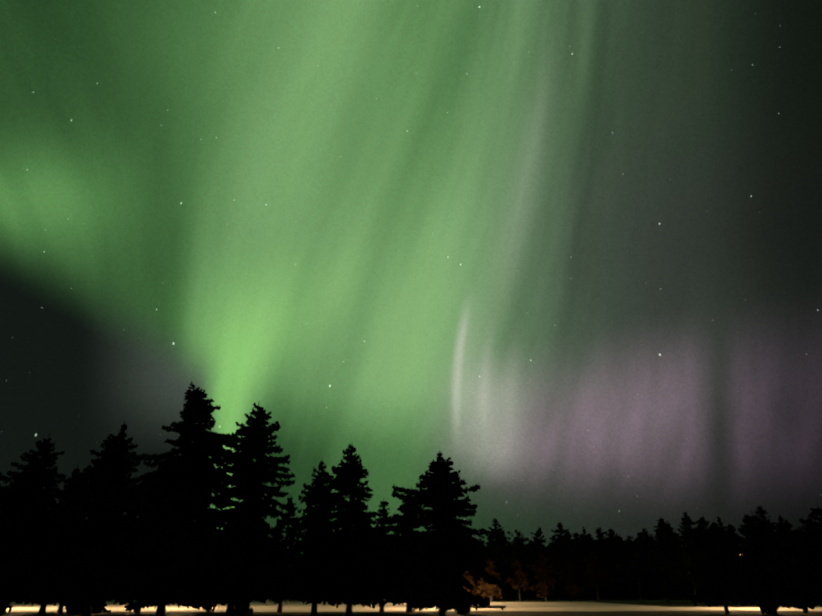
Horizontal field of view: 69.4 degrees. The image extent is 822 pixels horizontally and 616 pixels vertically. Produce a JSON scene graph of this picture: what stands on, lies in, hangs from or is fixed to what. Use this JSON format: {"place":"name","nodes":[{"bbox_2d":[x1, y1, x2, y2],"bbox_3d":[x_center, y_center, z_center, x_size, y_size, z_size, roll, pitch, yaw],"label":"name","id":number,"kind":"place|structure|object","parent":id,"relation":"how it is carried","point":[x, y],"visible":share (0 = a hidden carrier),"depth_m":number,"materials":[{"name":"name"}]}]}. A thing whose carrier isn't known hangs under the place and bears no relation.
{"place":"outdoors","nodes":[
{"label":"outdoors","id":0,"kind":"place"},
{"bbox_2d":[0,0,821,552],"label":"sky","id":1,"kind":"structure","parent":0,"point":[568,253],"materials":[{"name":"green"}]},
{"bbox_2d":[2,596,821,615],"bbox_3d":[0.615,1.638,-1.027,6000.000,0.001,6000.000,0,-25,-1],"label":"ground","id":2,"kind":"structure","parent":0,"point":[611,613],"depth_m":53.45,"materials":[{"name":"beige snow"}]},
{"bbox_2d":[2,603,12,613],"bbox_3d":[-36.742,26.035,53.484,1.862,3.314,2.544,13,-28,-26],"label":"bush","id":3,"kind":"object","parent":2,"relation":"on","point":[5,608],"visible":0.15,"depth_m":53.24,"materials":[{"name":"black plant"}]},
{"bbox_2d":[0,433,72,615],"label":"tree","id":4,"kind":"object","parent":2,"relation":"on","point":[29,502],"visible":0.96,"depth_m":50.89,"materials":[{"name":"black plant"}]},
{"bbox_2d":[31,516,88,612],"bbox_3d":[-32.332,23.543,56.542,6.173,10.312,7.666,13,-29,-26],"label":"tree","id":5,"kind":"object","parent":2,"relation":"on","point":[60,609],"visible":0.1,"depth_m":54.56,"materials":[{"name":"black plant"}]},
{"bbox_2d":[31,463,89,613],"bbox_3d":[-32.603,21.352,55.615,5.813,13.475,7.559,8,-27,-17],"label":"tree","id":6,"kind":"object","parent":2,"relation":"on","point":[67,501],"visible":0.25,"depth_m":55.43,"materials":[{"name":"black plant"}]},
{"bbox_2d":[65,602,82,613],"bbox_3d":[-30.064,26.359,54.053,1.980,3.240,2.268,-17,-30,31],"label":"bush","id":7,"kind":"object","parent":2,"relation":"on","point":[68,608],"visible":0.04,"depth_m":53.21,"materials":[{"name":"black plant"}]},
{"bbox_2d":[68,601,111,613],"bbox_3d":[-29.162,26.092,54.719,3.461,4.332,4.110,9,-27,-18],"label":"bush","id":8,"kind":"object","parent":2,"relation":"on","point":[94,608],"visible":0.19,"depth_m":53.33,"materials":[{"name":"black plant"}]},
{"bbox_2d":[36,421,145,615],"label":"tree","id":9,"kind":"object","parent":2,"relation":"on","point":[100,572],"visible":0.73,"depth_m":50.74,"materials":[{"name":"black plant"}]},
{"bbox_2d":[120,523,141,612],"bbox_3d":[-24.741,22.567,55.924,8.552,11.544,7.106,4,-26,-8],"label":"tree","id":10,"kind":"object","parent":2,"relation":"on","point":[138,611],"depth_m":53.78,"materials":[{"name":"black plant"}]},
{"bbox_2d":[74,382,266,615],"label":"tree","id":11,"kind":"object","parent":2,"relation":"on","point":[171,499],"visible":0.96,"depth_m":48.54,"materials":[{"name":"black plant"}]},
{"bbox_2d":[182,494,232,612],"bbox_3d":[-20.434,23.802,58.648,8.740,11.651,6.533,-12,-28,24],"label":"tree","id":12,"kind":"object","parent":2,"relation":"on","point":[216,511],"visible":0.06,"depth_m":58.79,"materials":[{"name":"black plant"}]},
{"bbox_2d":[184,402,298,615],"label":"tree","id":13,"kind":"object","parent":2,"relation":"on","point":[243,535],"visible":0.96,"depth_m":51.19,"materials":[{"name":"black plant"}]},
{"bbox_2d":[239,603,253,613],"bbox_3d":[-14.697,26.404,52.592,1.066,1.753,1.242,-18,-31,33],"label":"bush","id":14,"kind":"object","parent":2,"relation":"on","point":[244,608],"visible":0.75,"depth_m":52.38,"materials":[{"name":"black plant"}]},
{"bbox_2d":[266,525,284,560],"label":"tree","id":15,"kind":"object","parent":2,"relation":"on","point":[279,537],"depth_m":157.82,"materials":[{"name":"black plant"}]},
{"bbox_2d":[257,494,305,612],"bbox_3d":[-11.542,23.505,57.152,6.897,10.903,5.671,21,-33,-37],"label":"tree","id":16,"kind":"object","parent":2,"relation":"on","point":[277,574],"visible":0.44,"depth_m":56.17,"materials":[{"name":"black plant"}]},
{"bbox_2d":[278,461,351,614],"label":"tree","id":17,"kind":"object","parent":2,"relation":"on","point":[310,586],"visible":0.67,"depth_m":52.36,"materials":[{"name":"black plant"}]},
{"bbox_2d":[309,443,409,615],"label":"tree","id":18,"kind":"object","parent":2,"relation":"on","point":[346,544],"visible":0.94,"depth_m":50.96,"materials":[{"name":"black plant"}]},
{"bbox_2d":[14,599,731,601],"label":"verge grass","id":19,"kind":"structure","parent":2,"relation":"on","point":[591,600],"depth_m":118.65,"materials":[{"name":"plant"}]},
{"bbox_2d":[370,498,403,612],"bbox_3d":[-2.470,24.307,58.539,6.607,10.644,6.086,-19,-31,34],"label":"tree","id":20,"kind":"object","parent":2,"relation":"on","point":[383,515],"visible":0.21,"depth_m":58.85,"materials":[{"name":"black plant"}]},
{"bbox_2d":[384,486,424,612],"bbox_3d":[0.329,23.109,57.177,6.533,11.639,5.850,-13,-28,25],"label":"tree","id":21,"kind":"object","parent":2,"relation":"on","point":[404,529],"visible":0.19,"depth_m":57.89,"materials":[{"name":"black plant"}]},
{"bbox_2d":[6,602,821,611],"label":"snow","id":22,"kind":"structure","parent":2,"relation":"on","point":[510,606],"depth_m":66.75,"materials":[{"name":"white snow"}]},
{"bbox_2d":[354,452,509,615],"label":"tree","id":23,"kind":"object","parent":2,"relation":"on","point":[432,574],"visible":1,"depth_m":47.95,"materials":[{"name":"black plant"}]},
{"bbox_2d":[454,589,472,613],"bbox_3d":[4.846,26.333,53.410,2.056,2.786,1.740,7,-26,-14],"label":"bush","id":24,"kind":"object","parent":2,"relation":"on","point":[467,608],"visible":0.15,"depth_m":52.87,"materials":[{"name":"black plant"}]},
{"bbox_2d":[457,534,480,595],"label":"tree","id":25,"kind":"object","parent":2,"relation":"on","point":[463,570],"visible":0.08,"depth_m":123.50,"materials":[{"name":"black plant"}]},
{"bbox_2d":[462,571,480,595],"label":"tree","id":26,"kind":"object","parent":2,"relation":"on","point":[470,578],"visible":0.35,"depth_m":108.18,"materials":[{"name":"brown plant"}]},
{"bbox_2d":[477,536,487,599],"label":"tree","id":27,"kind":"object","parent":2,"relation":"on","point":[483,537],"visible":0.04,"depth_m":134.43,"materials":[{"name":"black plant"}]},
{"bbox_2d":[471,553,498,585],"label":"tree","id":28,"kind":"object","parent":2,"relation":"on","point":[478,565],"visible":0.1,"depth_m":128.37,"materials":[{"name":"black plant"}]},
{"bbox_2d":[473,605,505,609],"bbox_3d":[8.124,31.142,61.451,3.400,0.633,0.280,2,-25,-3],"label":"log barrier","id":29,"kind":"object","parent":2,"relation":"on","point":[496,606],"visible":0.65,"depth_m":61.45,"materials":[{"name":"brown wood"}]},
{"bbox_2d":[477,558,506,601],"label":"tree","id":30,"kind":"object","parent":2,"relation":"on","point":[491,591],"visible":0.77,"depth_m":106.44,"materials":[{"name":"brown plant"}]},
{"bbox_2d":[481,518,520,599],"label":"tree","id":31,"kind":"object","parent":2,"relation":"on","point":[498,542],"visible":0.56,"depth_m":128.02,"materials":[{"name":"black plant"}]},
{"bbox_2d":[495,532,525,599],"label":"tree","id":32,"kind":"object","parent":2,"relation":"on","point":[509,564],"visible":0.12,"depth_m":129.30,"materials":[{"name":"black plant"}]},
{"bbox_2d":[506,560,530,601],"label":"tree","id":33,"kind":"object","parent":2,"relation":"on","point":[523,578],"visible":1,"depth_m":108.57,"materials":[{"name":"brown plant"}]},
{"bbox_2d":[507,529,535,599],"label":"tree","id":34,"kind":"object","parent":2,"relation":"on","point":[515,550],"visible":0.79,"depth_m":130.22,"materials":[{"name":"black plant"}]},
{"bbox_2d":[511,531,531,550],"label":"tree","id":35,"kind":"object","parent":2,"relation":"on","point":[523,538],"visible":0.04,"depth_m":170.72,"materials":[{"name":"black plant"}]},
{"bbox_2d":[509,540,536,599],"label":"tree","id":36,"kind":"object","parent":2,"relation":"on","point":[523,595],"visible":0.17,"depth_m":129.29,"materials":[{"name":"black plant"}]},
{"bbox_2d":[530,536,545,587],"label":"tree","id":37,"kind":"object","parent":2,"relation":"on","point":[539,546],"visible":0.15,"depth_m":139.20,"materials":[{"name":"black plant"}]},
{"bbox_2d":[530,526,546,544],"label":"tree","id":38,"kind":"object","parent":2,"relation":"on","point":[539,532],"visible":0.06,"depth_m":179.41,"materials":[{"name":"black plant"}]},
{"bbox_2d":[526,546,551,599],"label":"tree","id":39,"kind":"object","parent":2,"relation":"on","point":[535,551],"visible":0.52,"depth_m":129.28,"materials":[{"name":"black plant"}]},
{"bbox_2d":[529,539,551,598],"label":"tree","id":40,"kind":"object","parent":2,"relation":"on","point":[544,556],"depth_m":141.93,"materials":[{"name":"black plant"}]},
{"bbox_2d":[526,553,555,601],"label":"tree","id":41,"kind":"object","parent":2,"relation":"on","point":[545,584],"visible":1,"depth_m":107.94,"materials":[{"name":"black plant"}]},
{"bbox_2d":[547,535,561,597],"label":"tree","id":42,"kind":"object","parent":2,"relation":"on","point":[551,544],"visible":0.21,"depth_m":155.36,"materials":[{"name":"black plant"}]},
{"bbox_2d":[549,522,574,554],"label":"tree","id":43,"kind":"object","parent":2,"relation":"on","point":[560,530],"visible":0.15,"depth_m":168.08,"materials":[{"name":"black plant"}]},
{"bbox_2d":[552,534,582,599],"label":"tree","id":44,"kind":"object","parent":2,"relation":"on","point":[560,562],"visible":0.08,"depth_m":132.40,"materials":[{"name":"black plant"}]},
{"bbox_2d":[553,531,594,599],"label":"tree","id":45,"kind":"object","parent":2,"relation":"on","point":[568,548],"visible":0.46,"depth_m":124.52,"materials":[{"name":"black plant"}]},
{"bbox_2d":[563,532,593,599],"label":"tree","id":46,"kind":"object","parent":2,"relation":"on","point":[580,545],"visible":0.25,"depth_m":133.56,"materials":[{"name":"black plant"}]},
{"bbox_2d":[578,533,590,598],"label":"tree","id":47,"kind":"object","parent":2,"relation":"on","point":[582,535],"visible":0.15,"depth_m":146.43,"materials":[{"name":"black plant"}]},
{"bbox_2d":[581,526,592,539],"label":"tree","id":48,"kind":"object","parent":2,"relation":"on","point":[584,531],"visible":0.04,"depth_m":170.01,"materials":[{"name":"black plant"}]},
{"bbox_2d":[584,533,599,596],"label":"tree","id":49,"kind":"object","parent":2,"relation":"on","point":[589,535],"visible":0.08,"depth_m":158.29,"materials":[{"name":"black plant"}]},
{"bbox_2d":[583,552,613,601],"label":"tree","id":50,"kind":"object","parent":2,"relation":"on","point":[600,577],"visible":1,"depth_m":108.81,"materials":[{"name":"plant"}]},
{"bbox_2d":[588,527,622,599],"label":"tree","id":51,"kind":"object","parent":2,"relation":"on","point":[603,562],"visible":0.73,"depth_m":124.91,"materials":[{"name":"black plant"}]},
{"bbox_2d":[604,529,637,599],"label":"tree","id":52,"kind":"object","parent":2,"relation":"on","point":[614,549],"visible":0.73,"depth_m":125.47,"materials":[{"name":"black plant"}]},
{"bbox_2d":[610,532,634,599],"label":"tree","id":53,"kind":"object","parent":2,"relation":"on","point":[627,548],"visible":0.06,"depth_m":132.04,"materials":[{"name":"black plant"}]},
{"bbox_2d":[623,536,635,543],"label":"tree","id":54,"kind":"object","parent":2,"relation":"on","point":[629,537],"visible":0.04,"depth_m":169.76,"materials":[{"name":"black plant"}]},
{"bbox_2d":[624,532,661,599],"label":"tree","id":55,"kind":"object","parent":2,"relation":"on","point":[644,550],"visible":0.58,"depth_m":124.66,"materials":[{"name":"black plant"}]},
{"bbox_2d":[639,528,660,598],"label":"tree","id":56,"kind":"object","parent":2,"relation":"on","point":[645,536],"visible":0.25,"depth_m":136.33,"materials":[{"name":"black plant"}]},
{"bbox_2d":[649,534,669,597],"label":"tree","id":57,"kind":"object","parent":2,"relation":"on","point":[650,535],"visible":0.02,"depth_m":159.98,"materials":[{"name":"black plant"}]},
{"bbox_2d":[649,518,692,599],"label":"tree","id":58,"kind":"object","parent":2,"relation":"on","point":[666,536],"visible":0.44,"depth_m":127.79,"materials":[{"name":"black plant"}]},
{"bbox_2d":[673,512,711,598],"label":"tree","id":59,"kind":"object","parent":2,"relation":"on","point":[688,533],"visible":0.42,"depth_m":130.19,"materials":[{"name":"black plant"}]},
{"bbox_2d":[692,524,711,588],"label":"tree","id":60,"kind":"object","parent":2,"relation":"on","point":[702,546],"visible":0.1,"depth_m":131.20,"materials":[{"name":"black plant"}]},
{"bbox_2d":[697,517,723,559],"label":"tree","id":61,"kind":"object","parent":2,"relation":"on","point":[704,523],"visible":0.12,"depth_m":135.21,"materials":[{"name":"black plant"}]},
{"bbox_2d":[713,516,728,537],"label":"tree","id":62,"kind":"object","parent":2,"relation":"on","point":[721,530],"visible":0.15,"depth_m":152.95,"materials":[{"name":"black plant"}]},
{"bbox_2d":[689,529,764,613],"bbox_3d":[27.706,23.767,53.460,5.159,7.261,5.924,16,-30,-30],"label":"tree","id":63,"kind":"object","parent":2,"relation":"on","point":[724,587],"visible":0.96,"depth_m":52.41,"materials":[{"name":"black plant"}]},
{"bbox_2d":[723,524,746,579],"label":"tree","id":64,"kind":"object","parent":2,"relation":"on","point":[731,530],"visible":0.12,"depth_m":129.70,"materials":[{"name":"black plant"}]},
{"bbox_2d":[724,530,749,604],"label":"tree","id":65,"kind":"object","parent":2,"relation":"on","point":[730,544],"visible":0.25,"depth_m":88.64,"materials":[{"name":"black plant"}]},
{"bbox_2d":[737,514,753,532],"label":"tree","id":66,"kind":"object","parent":2,"relation":"on","point":[745,522],"visible":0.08,"depth_m":155.72,"materials":[{"name":"black plant"}]},
{"bbox_2d":[756,602,778,613],"bbox_3d":[31.607,25.976,52.739,1.961,2.665,1.587,12,-28,-24],"label":"bush","id":67,"kind":"object","parent":2,"relation":"on","point":[765,607],"visible":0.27,"depth_m":52.23,"materials":[{"name":"black plant"}]},
{"bbox_2d":[750,505,791,541],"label":"tree","id":68,"kind":"object","parent":2,"relation":"on","point":[761,514],"visible":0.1,"depth_m":153.96,"materials":[{"name":"black plant"}]},
{"bbox_2d":[728,510,814,614],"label":"tree","id":69,"kind":"object","parent":2,"relation":"on","point":[766,581],"visible":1,"depth_m":51.25,"materials":[{"name":"black plant"}]},
{"bbox_2d":[774,514,791,532],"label":"tree","id":70,"kind":"object","parent":2,"relation":"on","point":[780,519],"depth_m":156.68,"materials":[{"name":"black plant"}]},
{"bbox_2d":[765,521,821,613],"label":"tree","id":71,"kind":"object","parent":2,"relation":"on","point":[790,571],"visible":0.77,"depth_m":54.85,"materials":[{"name":"black plant"}]},
{"bbox_2d":[794,505,821,606],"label":"tree","id":72,"kind":"object","parent":2,"relation":"on","point":[813,593],"visible":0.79,"depth_m":54.17,"materials":[{"name":"black plant"}]},
{"bbox_2d":[799,517,817,529],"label":"tree","id":73,"kind":"object","parent":2,"relation":"on","point":[809,518],"visible":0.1,"depth_m":155.30,"materials":[{"name":"black plant"}]}
]}

